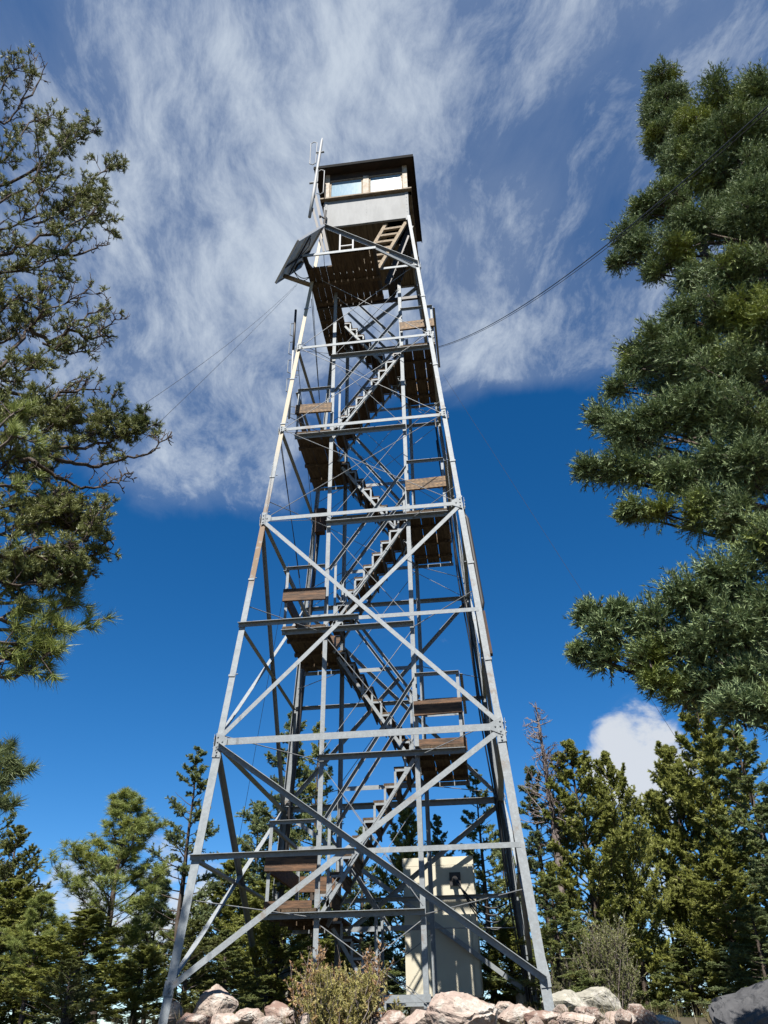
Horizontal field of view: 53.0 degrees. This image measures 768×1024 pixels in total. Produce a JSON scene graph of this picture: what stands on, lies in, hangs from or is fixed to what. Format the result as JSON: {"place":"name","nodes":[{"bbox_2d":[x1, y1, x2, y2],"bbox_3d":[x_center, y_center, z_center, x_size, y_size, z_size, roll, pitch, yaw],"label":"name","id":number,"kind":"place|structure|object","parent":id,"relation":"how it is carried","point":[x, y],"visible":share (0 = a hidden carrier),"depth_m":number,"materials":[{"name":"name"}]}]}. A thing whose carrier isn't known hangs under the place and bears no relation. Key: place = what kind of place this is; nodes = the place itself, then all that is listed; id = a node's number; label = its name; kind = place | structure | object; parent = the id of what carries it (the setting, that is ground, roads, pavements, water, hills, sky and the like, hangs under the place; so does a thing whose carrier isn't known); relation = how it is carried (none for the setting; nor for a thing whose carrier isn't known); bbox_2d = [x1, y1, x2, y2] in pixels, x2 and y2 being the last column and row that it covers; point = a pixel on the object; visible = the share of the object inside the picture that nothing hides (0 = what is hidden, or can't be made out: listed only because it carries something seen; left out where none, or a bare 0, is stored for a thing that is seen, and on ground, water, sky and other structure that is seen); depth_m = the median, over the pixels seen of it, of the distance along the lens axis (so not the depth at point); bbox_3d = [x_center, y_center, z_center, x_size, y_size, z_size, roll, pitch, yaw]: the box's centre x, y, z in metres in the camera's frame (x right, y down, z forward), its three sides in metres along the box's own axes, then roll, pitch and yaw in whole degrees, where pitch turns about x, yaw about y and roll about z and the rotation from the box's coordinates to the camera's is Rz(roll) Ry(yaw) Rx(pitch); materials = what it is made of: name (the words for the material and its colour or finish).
{"place":"outdoors","nodes":[
{"label":"outdoors","id":0,"kind":"place"},
{"bbox_2d":[0,0,767,1023],"label":"sky","id":1,"kind":"structure","parent":0,"point":[516,119],"materials":[{"name":"blue"}]},
{"bbox_2d":[497,1016,711,1023],"bbox_3d":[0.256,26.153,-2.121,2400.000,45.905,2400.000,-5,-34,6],"label":"ground","id":2,"kind":"structure","parent":0,"point":[689,1020],"depth_m":8.10,"materials":[{"name":"soil"}]},
{"bbox_2d":[0,784,16,955],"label":"fir tree","id":3,"kind":"object","parent":2,"relation":"on","point":[9,820],"visible":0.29,"depth_m":13.76,"materials":[{"name":"green plant"}]},
{"bbox_2d":[0,733,42,816],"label":"pine tree","id":4,"kind":"object","parent":2,"relation":"on","point":[12,767],"visible":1,"depth_m":7.54,"materials":[{"name":"green plant"}]},
{"bbox_2d":[0,824,57,1021],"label":"juniper tree","id":5,"kind":"object","parent":2,"relation":"on","point":[10,846],"visible":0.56,"depth_m":12.48,"materials":[{"name":"green plant"}]},
{"bbox_2d":[0,953,68,1023],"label":"juniper tree","id":6,"kind":"object","parent":2,"relation":"on","point":[29,1008],"visible":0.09,"depth_m":12.12,"materials":[{"name":"green plant"}]},
{"bbox_2d":[0,878,72,1023],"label":"juniper tree","id":7,"kind":"object","parent":2,"relation":"on","point":[9,910],"visible":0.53,"depth_m":11.37,"materials":[{"name":"green plant"}]},
{"bbox_2d":[0,890,74,1023],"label":"pine tree","id":8,"kind":"object","parent":2,"relation":"on","point":[44,899],"visible":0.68,"depth_m":10.54,"materials":[{"name":"green plant"}]},
{"bbox_2d":[0,395,123,691],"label":"pine tree","id":9,"kind":"object","parent":2,"relation":"on","point":[21,657],"visible":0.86,"depth_m":5.88,"materials":[{"name":"green plant"}]},
{"bbox_2d":[18,959,109,1023],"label":"juniper tree","id":10,"kind":"object","parent":2,"relation":"on","point":[58,990],"visible":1,"depth_m":8.37,"materials":[{"name":"green plant"}]},
{"bbox_2d":[0,908,159,1023],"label":"juniper tree","id":11,"kind":"object","parent":2,"relation":"on","point":[83,933],"visible":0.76,"depth_m":9.99,"materials":[{"name":"green plant"}]},
{"bbox_2d":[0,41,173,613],"bbox_3d":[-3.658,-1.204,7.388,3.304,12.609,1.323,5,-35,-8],"label":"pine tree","id":12,"kind":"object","parent":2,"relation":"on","point":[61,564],"visible":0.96,"depth_m":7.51,"materials":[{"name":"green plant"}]},
{"bbox_2d":[37,786,177,1023],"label":"pine tree","id":13,"kind":"object","parent":2,"relation":"on","point":[123,849],"visible":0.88,"depth_m":12.12,"materials":[{"name":"green plant"}]},
{"bbox_2d":[88,943,187,1023],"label":"juniper tree","id":14,"kind":"object","parent":2,"relation":"on","point":[131,997],"visible":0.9,"depth_m":9.73,"materials":[{"name":"green plant"}]},
{"bbox_2d":[113,876,199,1023],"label":"pine tree","id":15,"kind":"object","parent":2,"relation":"on","point":[161,922],"visible":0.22,"depth_m":14.47,"materials":[{"name":"green plant"}]},
{"bbox_2d":[168,1001,183,1023],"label":"rock","id":16,"kind":"object","parent":2,"relation":"on","point":[176,1007],"visible":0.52,"depth_m":9.63,"materials":[{"name":"stone"}]},
{"bbox_2d":[130,745,236,1000],"bbox_3d":[-3.842,7.038,14.757,2.128,5.076,1.781,-14,-36,19],"label":"fir tree","id":17,"kind":"object","parent":2,"relation":"on","point":[194,775],"visible":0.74,"depth_m":14.76,"materials":[{"name":"green plant"}]},
{"bbox_2d":[140,919,231,1020],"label":"juniper tree","id":18,"kind":"object","parent":2,"relation":"on","point":[186,999],"visible":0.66,"depth_m":11.36,"materials":[{"name":"green plant"}]},
{"bbox_2d":[175,1013,211,1023],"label":"rock","id":19,"kind":"object","parent":2,"relation":"on","point":[198,1018],"visible":0.88,"depth_m":8.51,"materials":[{"name":"stone"}]},
{"bbox_2d":[193,984,238,1016],"bbox_3d":[-2.075,6.069,9.511,0.472,0.431,0.398,-21,-39,26],"label":"boulder","id":20,"kind":"object","parent":2,"relation":"on","point":[215,999],"visible":0.67,"depth_m":9.42,"materials":[{"name":"stone"}]},
{"bbox_2d":[170,859,263,1005],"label":"juniper tree","id":21,"kind":"object","parent":2,"relation":"on","point":[228,912],"visible":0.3,"depth_m":16.37,"materials":[{"name":"green plant"}]},
{"bbox_2d":[160,929,275,1013],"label":"fir tree","id":22,"kind":"object","parent":2,"relation":"on","point":[222,965],"visible":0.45,"depth_m":11.80,"materials":[{"name":"green plant"}]},
{"bbox_2d":[210,1013,240,1023],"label":"rock","id":23,"kind":"object","parent":2,"relation":"on","point":[221,1018],"visible":0.95,"depth_m":8.40,"materials":[{"name":"stone"}]},
{"bbox_2d":[194,800,272,1000],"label":"fir tree","id":24,"kind":"object","parent":2,"relation":"on","point":[262,835],"visible":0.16,"depth_m":19.37,"materials":[{"name":"green plant"}]},
{"bbox_2d":[235,1008,264,1023],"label":"rock","id":25,"kind":"object","parent":2,"relation":"on","point":[247,1015],"visible":0.64,"depth_m":8.64,"materials":[{"name":"stone"}]},
{"bbox_2d":[252,1016,282,1023],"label":"rock","id":26,"kind":"object","parent":2,"relation":"on","point":[267,1020],"visible":1,"depth_m":8.00,"materials":[{"name":"stone"}]},
{"bbox_2d":[208,875,333,1013],"bbox_3d":[-1.859,7.710,13.509,2.316,2.504,2.178,19,-39,-27],"label":"juniper tree","id":27,"kind":"object","parent":2,"relation":"on","point":[275,954],"visible":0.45,"depth_m":13.15,"materials":[{"name":"green plant"}]},
{"bbox_2d":[264,1001,299,1020],"bbox_3d":[-1.148,5.720,8.784,0.400,0.260,0.313,-5,-34,6],"label":"rock","id":28,"kind":"object","parent":2,"relation":"on","point":[277,1007],"visible":0.56,"depth_m":8.72,"materials":[{"name":"stone"}]},
{"bbox_2d":[278,966,302,1023],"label":"boulder","id":29,"kind":"object","parent":2,"relation":"on","point":[285,975],"visible":0.09,"depth_m":13.48,"materials":[{"name":"grey stone"}]},
{"bbox_2d":[216,711,366,1003],"bbox_3d":[-2.028,8.456,18.415,3.569,7.518,3.331,17,-38,-24],"label":"fir tree","id":30,"kind":"object","parent":2,"relation":"on","point":[257,825],"visible":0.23,"depth_m":18.77,"materials":[{"name":"green plant"}]},
{"bbox_2d":[249,933,346,1023],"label":"fir tree","id":31,"kind":"object","parent":2,"relation":"on","point":[320,935],"visible":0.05,"depth_m":15.70,"materials":[{"name":"green plant"}]},
{"bbox_2d":[300,1011,319,1023],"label":"rock","id":32,"kind":"object","parent":2,"relation":"on","point":[304,1016],"visible":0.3,"depth_m":8.33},
{"bbox_2d":[266,720,358,980],"bbox_3d":[-1.664,8.002,17.396,2.238,6.767,2.265,2,-34,-4],"label":"fir tree","id":33,"kind":"object","parent":2,"relation":"on","point":[310,787],"visible":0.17,"depth_m":18.02,"materials":[{"name":"green plant"}]},
{"bbox_2d":[283,939,341,1023],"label":"shrub","id":34,"kind":"object","parent":2,"relation":"on","point":[321,954],"visible":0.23,"depth_m":8.81,"materials":[{"name":"green plant"}]},
{"bbox_2d":[281,926,374,999],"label":"juniper tree","id":35,"kind":"object","parent":2,"relation":"on","point":[330,954],"visible":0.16,"depth_m":12.74,"materials":[{"name":"green plant"}]},
{"bbox_2d":[289,961,388,1023],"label":"shrub","id":36,"kind":"object","parent":2,"relation":"on","point":[334,1003],"visible":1,"depth_m":8.27,"materials":[{"name":"green plant"}]},
{"bbox_2d":[158,154,553,1023],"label":"lookout tower","id":37,"kind":"structure","parent":2,"relation":"on","point":[372,226],"depth_m":13.86,"materials":[{"name":"metal"}]},
{"bbox_2d":[286,309,299,418],"bbox_3d":[-1.988,-3.319,16.992,0.279,3.324,0.056,4,-35,-7],"label":"stick aerial","id":38,"kind":"object","parent":37,"relation":"attached to","point":[293,348],"visible":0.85,"depth_m":17.13,"materials":[{"name":"grey"}]},
{"bbox_2d":[267,535,319,1005],"bbox_3d":[-1.718,4.545,15.188,0.090,9.309,1.041,23,-41,-31],"label":"conduit","id":39,"kind":"object","parent":37,"relation":"attached to","point":[293,775],"visible":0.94,"depth_m":15.17,"materials":[{"name":"metal"}]},
{"bbox_2d":[275,224,324,286],"bbox_3d":[-1.900,-5.946,18.036,0.781,1.186,1.651,15,-37,-22],"label":"solar panel","id":40,"kind":"object","parent":37,"relation":"attached to","point":[303,245],"visible":0.91,"depth_m":18.02,"materials":[{"name":"black"}]},
{"bbox_2d":[308,138,328,251],"bbox_3d":[-1.675,-8.298,19.992,0.635,4.912,0.156,-3,-34,3],"label":"antenna mast","id":41,"kind":"object","parent":37,"relation":"attached to","point":[314,183],"visible":0.98,"depth_m":19.72,"materials":[{"name":"grey"}]},
{"bbox_2d":[315,508,326,534],"bbox_3d":[-1.422,0.216,17.545,0.260,0.640,0.160,-5,-34,6],"label":"junction box","id":42,"kind":"object","parent":37,"relation":"attached to","point":[320,529],"visible":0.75,"depth_m":17.43,"materials":[{"name":"metal"}]},
{"bbox_2d":[464,512,484,612],"bbox_3d":[1.465,0.802,12.752,0.109,2.072,0.300,24,-42,-32],"label":"conduit","id":43,"kind":"object","parent":37,"relation":"attached to","point":[481,596],"visible":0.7,"depth_m":12.67,"materials":[{"name":"metal"}]},
{"bbox_2d":[436,440,527,1006],"bbox_3d":[1.804,3.253,15.335,1.219,11.503,0.063,22,-41,-30],"label":"cable","id":44,"kind":"object","parent":37,"relation":"attached to","point":[486,752],"visible":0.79,"depth_m":14.43,"materials":[{"name":"black rubber"}]},
{"bbox_2d":[434,419,530,1005],"bbox_3d":[1.806,2.970,15.453,1.287,12.104,0.081,23,-41,-30],"label":"cable","id":45,"kind":"object","parent":37,"relation":"attached to","point":[498,812],"visible":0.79,"depth_m":14.71,"materials":[{"name":"black rubber"}]},
{"bbox_2d":[483,610,492,655],"bbox_3d":[1.602,1.873,11.924,0.095,0.760,0.154,-5,-34,6],"label":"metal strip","id":46,"kind":"object","parent":37,"relation":"attached to","point":[487,634],"visible":0.93,"depth_m":11.86,"materials":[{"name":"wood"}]},
{"bbox_2d":[465,602,534,1008],"bbox_3d":[2.063,5.016,14.199,0.800,7.304,0.055,22,-41,-30],"label":"cable","id":47,"kind":"object","parent":37,"relation":"attached to","point":[517,920],"visible":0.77,"depth_m":13.96,"materials":[{"name":"black rubber"}]},
{"bbox_2d":[438,105,767,346],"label":"overhead cable","id":48,"kind":"object","parent":37,"relation":"attached to","point":[637,219],"visible":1,"depth_m":7.73,"materials":[{"name":"black rubber"}]},
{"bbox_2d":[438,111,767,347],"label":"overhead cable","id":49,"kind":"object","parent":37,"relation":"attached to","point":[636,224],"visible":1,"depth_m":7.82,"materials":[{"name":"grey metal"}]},
{"bbox_2d":[320,826,402,1007],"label":"fir tree","id":50,"kind":"object","parent":2,"relation":"on","point":[356,887],"visible":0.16,"depth_m":19.72,"materials":[{"name":"green plant"}]},
{"bbox_2d":[354,938,393,1023],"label":"shrub","id":51,"kind":"object","parent":2,"relation":"on","point":[377,1013],"visible":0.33,"depth_m":8.82,"materials":[{"name":"green plant"}]},
{"bbox_2d":[340,905,411,1023],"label":"fir tree","id":52,"kind":"object","parent":2,"relation":"on","point":[365,943],"visible":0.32,"depth_m":13.88,"materials":[{"name":"green plant"}]},
{"bbox_2d":[380,1010,405,1023],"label":"rock","id":53,"kind":"object","parent":2,"relation":"on","point":[392,1016],"visible":0.88,"depth_m":8.29,"materials":[{"name":"stone"}]},
{"bbox_2d":[385,931,409,1014],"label":"fir tree","id":54,"kind":"object","parent":2,"relation":"on","point":[400,990],"visible":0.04,"depth_m":14.57,"materials":[{"name":"green plant"}]},
{"bbox_2d":[389,996,405,1011],"bbox_3d":[0.183,6.179,9.484,0.227,0.388,0.168,21,-40,-29],"label":"shrub","id":55,"kind":"object","parent":2,"relation":"on","point":[397,1006],"visible":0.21,"depth_m":9.52,"materials":[{"name":"green plant"}]},
{"bbox_2d":[89,995,711,1023],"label":"grass","id":56,"kind":"structure","parent":2,"relation":"on","point":[675,1017],"depth_m":8.46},
{"bbox_2d":[361,799,443,1009],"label":"juniper tree","id":57,"kind":"object","parent":2,"relation":"on","point":[410,824],"visible":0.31,"depth_m":18.18,"materials":[{"name":"green plant"}]},
{"bbox_2d":[400,1009,426,1023],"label":"rock","id":58,"kind":"object","parent":2,"relation":"on","point":[416,1016],"visible":0.56,"depth_m":7.84,"materials":[{"name":"stone"}]},
{"bbox_2d":[403,814,455,1011],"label":"fir tree","id":59,"kind":"object","parent":2,"relation":"on","point":[438,823],"visible":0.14,"depth_m":20.63,"materials":[{"name":"green plant"}]},
{"bbox_2d":[402,856,483,1014],"bbox_3d":[1.041,7.666,13.659,1.296,2.740,0.977,-5,-34,6],"label":"equipment cabinet","id":60,"kind":"object","parent":2,"relation":"on","point":[459,968],"visible":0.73,"depth_m":13.39,"materials":[{"name":"metal"}]},
{"bbox_2d":[453,878,507,908],"bbox_3d":[1.661,6.648,13.467,0.972,0.554,0.132,-13,-36,17],"label":"cable","id":61,"kind":"object","parent":60,"relation":"attached to","point":[505,903],"visible":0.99,"depth_m":13.31,"materials":[{"name":"black rubber"}]},
{"bbox_2d":[455,878,508,915],"bbox_3d":[1.685,6.699,13.445,0.965,0.651,0.131,-12,-36,16],"label":"cable","id":62,"kind":"object","parent":60,"relation":"attached to","point":[505,909],"visible":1,"depth_m":13.25,"materials":[{"name":"black rubber"}]},
{"bbox_2d":[456,878,509,922],"bbox_3d":[1.710,6.751,13.423,0.958,0.753,0.131,-11,-35,14],"label":"cable","id":63,"kind":"object","parent":60,"relation":"attached to","point":[480,915],"visible":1,"depth_m":13.23,"materials":[{"name":"black rubber"}]},
{"bbox_2d":[424,991,497,1023],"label":"boulder","id":64,"kind":"object","parent":2,"relation":"on","point":[452,1007],"visible":1,"depth_m":7.57,"materials":[{"name":"stone"}]},
{"bbox_2d":[457,769,521,1021],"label":"fir tree","id":65,"kind":"object","parent":2,"relation":"on","point":[478,863],"visible":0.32,"depth_m":17.33,"materials":[{"name":"green plant"}]},
{"bbox_2d":[495,1001,512,1015],"bbox_3d":[1.603,6.587,10.174,0.317,0.221,0.218,-5,-34,6],"label":"rock","id":66,"kind":"object","parent":2,"relation":"on","point":[501,1006],"visible":0.34,"depth_m":10.14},
{"bbox_2d":[497,1003,531,1023],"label":"rock","id":67,"kind":"object","parent":2,"relation":"on","point":[511,1013],"visible":0.73,"depth_m":8.15,"materials":[{"name":"stone"}]},
{"bbox_2d":[481,837,549,998],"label":"fir tree","id":68,"kind":"object","parent":2,"relation":"on","point":[492,863],"visible":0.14,"depth_m":18.79,"materials":[{"name":"green plant"}]},
{"bbox_2d":[480,918,551,1020],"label":"juniper tree","id":69,"kind":"object","parent":2,"relation":"on","point":[497,957],"visible":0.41,"depth_m":15.11,"materials":[{"name":"green plant"}]},
{"bbox_2d":[515,983,540,1008],"bbox_3d":[2.435,8.167,12.907,0.452,0.529,0.464,-21,-39,27],"label":"boulder","id":70,"kind":"object","parent":2,"relation":"on","point":[520,999],"visible":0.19,"depth_m":12.81,"materials":[{"name":"grey stone"}]},
{"bbox_2d":[524,1010,560,1023],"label":"rock","id":71,"kind":"object","parent":2,"relation":"on","point":[545,1018],"visible":0.71,"depth_m":8.06,"materials":[{"name":"stone"}]},
{"bbox_2d":[485,876,604,1010],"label":"fir tree","id":72,"kind":"object","parent":2,"relation":"on","point":[545,930],"visible":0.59,"depth_m":12.73,"materials":[{"name":"green plant"}]},
{"bbox_2d":[530,952,581,995],"bbox_3d":[2.858,7.643,12.296,1.005,1.055,1.086,-5,-34,6],"label":"shrub","id":73,"kind":"object","parent":2,"relation":"on","point":[556,983],"visible":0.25,"depth_m":12.25,"materials":[{"name":"green plant"}]},
{"bbox_2d":[519,702,595,988],"bbox_3d":[3.477,6.838,15.724,1.748,6.177,1.554,-23,-40,29],"label":"dead snag","id":74,"kind":"object","parent":2,"relation":"on","point":[555,827],"visible":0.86,"depth_m":16.34,"materials":[{"name":"plant"}]},
{"bbox_2d":[552,1004,567,1013],"bbox_3d":[1.950,5.495,8.486,0.157,0.125,0.154,21,-40,-29],"label":"stone","id":75,"kind":"object","parent":2,"relation":"on","point":[557,1008],"visible":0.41,"depth_m":8.46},
{"bbox_2d":[541,989,586,1011],"bbox_3d":[2.607,7.082,11.024,0.721,0.427,0.640,-12,-36,16],"label":"boulder","id":76,"kind":"object","parent":2,"relation":"on","point":[571,998],"visible":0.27,"depth_m":10.90,"materials":[{"name":"grey stone"}]},
{"bbox_2d":[493,765,635,1007],"bbox_3d":[3.582,7.837,15.961,2.672,5.173,2.493,-7,-35,9],"label":"fir tree","id":77,"kind":"object","parent":2,"relation":"on","point":[538,846],"visible":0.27,"depth_m":16.38,"materials":[{"name":"green plant"}]},
{"bbox_2d":[555,1012,595,1023],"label":"rock","id":78,"kind":"object","parent":2,"relation":"on","point":[566,1018],"visible":0.9,"depth_m":7.88,"materials":[{"name":"stone"}]},
{"bbox_2d":[533,738,651,985],"bbox_3d":[4.055,7.142,15.195,2.119,5.318,2.590,-12,-36,16],"label":"juniper tree","id":79,"kind":"object","parent":2,"relation":"on","point":[614,847],"visible":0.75,"depth_m":15.03,"materials":[{"name":"green plant"}]},
{"bbox_2d":[590,1011,608,1023],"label":"stone","id":80,"kind":"object","parent":2,"relation":"on","point":[596,1014],"visible":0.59,"depth_m":7.92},
{"bbox_2d":[577,986,621,1015],"bbox_3d":[3.072,7.280,11.293,0.760,0.565,0.524,-17,-37,22],"label":"boulder","id":81,"kind":"object","parent":2,"relation":"on","point":[591,996],"visible":0.46,"depth_m":11.19,"materials":[{"name":"grey stone"}]},
{"bbox_2d":[555,907,645,1009],"bbox_3d":[3.416,7.157,12.113,1.376,1.664,1.130,-13,-36,17],"label":"shrub","id":82,"kind":"object","parent":2,"relation":"on","point":[611,971],"visible":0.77,"depth_m":11.98,"materials":[{"name":"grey plant"}]},
{"bbox_2d":[539,930,661,1009],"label":"fir tree","id":83,"kind":"object","parent":2,"relation":"on","point":[636,993],"visible":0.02,"depth_m":13.78,"materials":[{"name":"green plant"}]},
{"bbox_2d":[605,1010,635,1023],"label":"rock","id":84,"kind":"object","parent":2,"relation":"on","point":[612,1019],"visible":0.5,"depth_m":8.07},
{"bbox_2d":[614,1008,631,1023],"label":"stone","id":85,"kind":"object","parent":2,"relation":"on","point":[622,1016],"visible":1,"depth_m":7.94,"materials":[{"name":"stone"}]},
{"bbox_2d":[580,750,678,1014],"bbox_3d":[4.790,7.503,15.543,2.002,5.422,1.882,-25,-41,30],"label":"juniper tree","id":86,"kind":"object","parent":2,"relation":"on","point":[638,850],"visible":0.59,"depth_m":15.36,"materials":[{"name":"green plant"}]},
{"bbox_2d":[610,852,660,1003],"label":"juniper tree","id":87,"kind":"object","parent":2,"relation":"on","point":[643,926],"visible":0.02,"depth_m":18.32,"materials":[{"name":"green plant"}]},
{"bbox_2d":[634,1009,656,1023],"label":"stone","id":88,"kind":"object","parent":2,"relation":"on","point":[643,1016],"visible":1,"depth_m":7.64,"materials":[{"name":"stone"}]},
{"bbox_2d":[632,1014,680,1023],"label":"rock","id":89,"kind":"object","parent":2,"relation":"on","point":[662,1019],"visible":0.56,"depth_m":7.71,"materials":[{"name":"stone"}]},
{"bbox_2d":[632,954,683,1014],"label":"juniper tree","id":90,"kind":"object","parent":2,"relation":"on","point":[646,964],"depth_m":15.33,"materials":[{"name":"green plant"}]},
{"bbox_2d":[562,58,767,741],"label":"fir tree","id":91,"kind":"object","parent":2,"relation":"on","point":[705,392],"visible":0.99,"depth_m":7.22,"materials":[{"name":"green plant"}]},
{"bbox_2d":[641,800,702,1002],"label":"fir tree","id":92,"kind":"object","parent":2,"relation":"on","point":[660,931],"visible":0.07,"depth_m":17.75,"materials":[{"name":"green plant"}]},
{"bbox_2d":[637,929,730,1016],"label":"fir tree","id":93,"kind":"object","parent":2,"relation":"on","point":[682,943],"visible":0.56,"depth_m":14.11,"materials":[{"name":"green plant"}]},
{"bbox_2d":[629,740,748,1016],"bbox_3d":[6.845,8.245,16.993,2.727,6.580,2.900,-15,-37,20],"label":"juniper tree","id":94,"kind":"object","parent":2,"relation":"on","point":[661,809],"visible":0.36,"depth_m":17.51,"materials":[{"name":"green plant"}]},
{"bbox_2d":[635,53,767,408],"bbox_3d":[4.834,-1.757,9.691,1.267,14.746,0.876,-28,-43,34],"label":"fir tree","id":95,"kind":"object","parent":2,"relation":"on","point":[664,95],"visible":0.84,"depth_m":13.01,"materials":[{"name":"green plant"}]},
{"bbox_2d":[655,702,767,992],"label":"juniper tree","id":96,"kind":"object","parent":2,"relation":"on","point":[702,755],"visible":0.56,"depth_m":16.92,"materials":[{"name":"green plant"}]},
{"bbox_2d":[663,857,767,1015],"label":"juniper tree","id":97,"kind":"object","parent":2,"relation":"on","point":[709,908],"visible":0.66,"depth_m":14.33,"materials":[{"name":"green plant"}]},
{"bbox_2d":[692,904,767,1006],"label":"fir tree","id":98,"kind":"object","parent":2,"relation":"on","point":[745,926],"visible":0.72,"depth_m":12.81,"materials":[{"name":"green plant"}]},
{"bbox_2d":[693,721,767,982],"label":"fir tree","id":99,"kind":"object","parent":2,"relation":"on","point":[747,782],"visible":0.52,"depth_m":16.25,"materials":[{"name":"green plant"}]},
{"bbox_2d":[708,979,767,1023],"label":"boulder","id":100,"kind":"object","parent":2,"relation":"on","point":[747,1005],"visible":1,"depth_m":4.92,"materials":[{"name":"stone"}]},
{"bbox_2d":[733,782,767,984],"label":"fir tree","id":101,"kind":"object","parent":2,"relation":"on","point":[761,881],"visible":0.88,"depth_m":14.24,"materials":[{"name":"green plant"}]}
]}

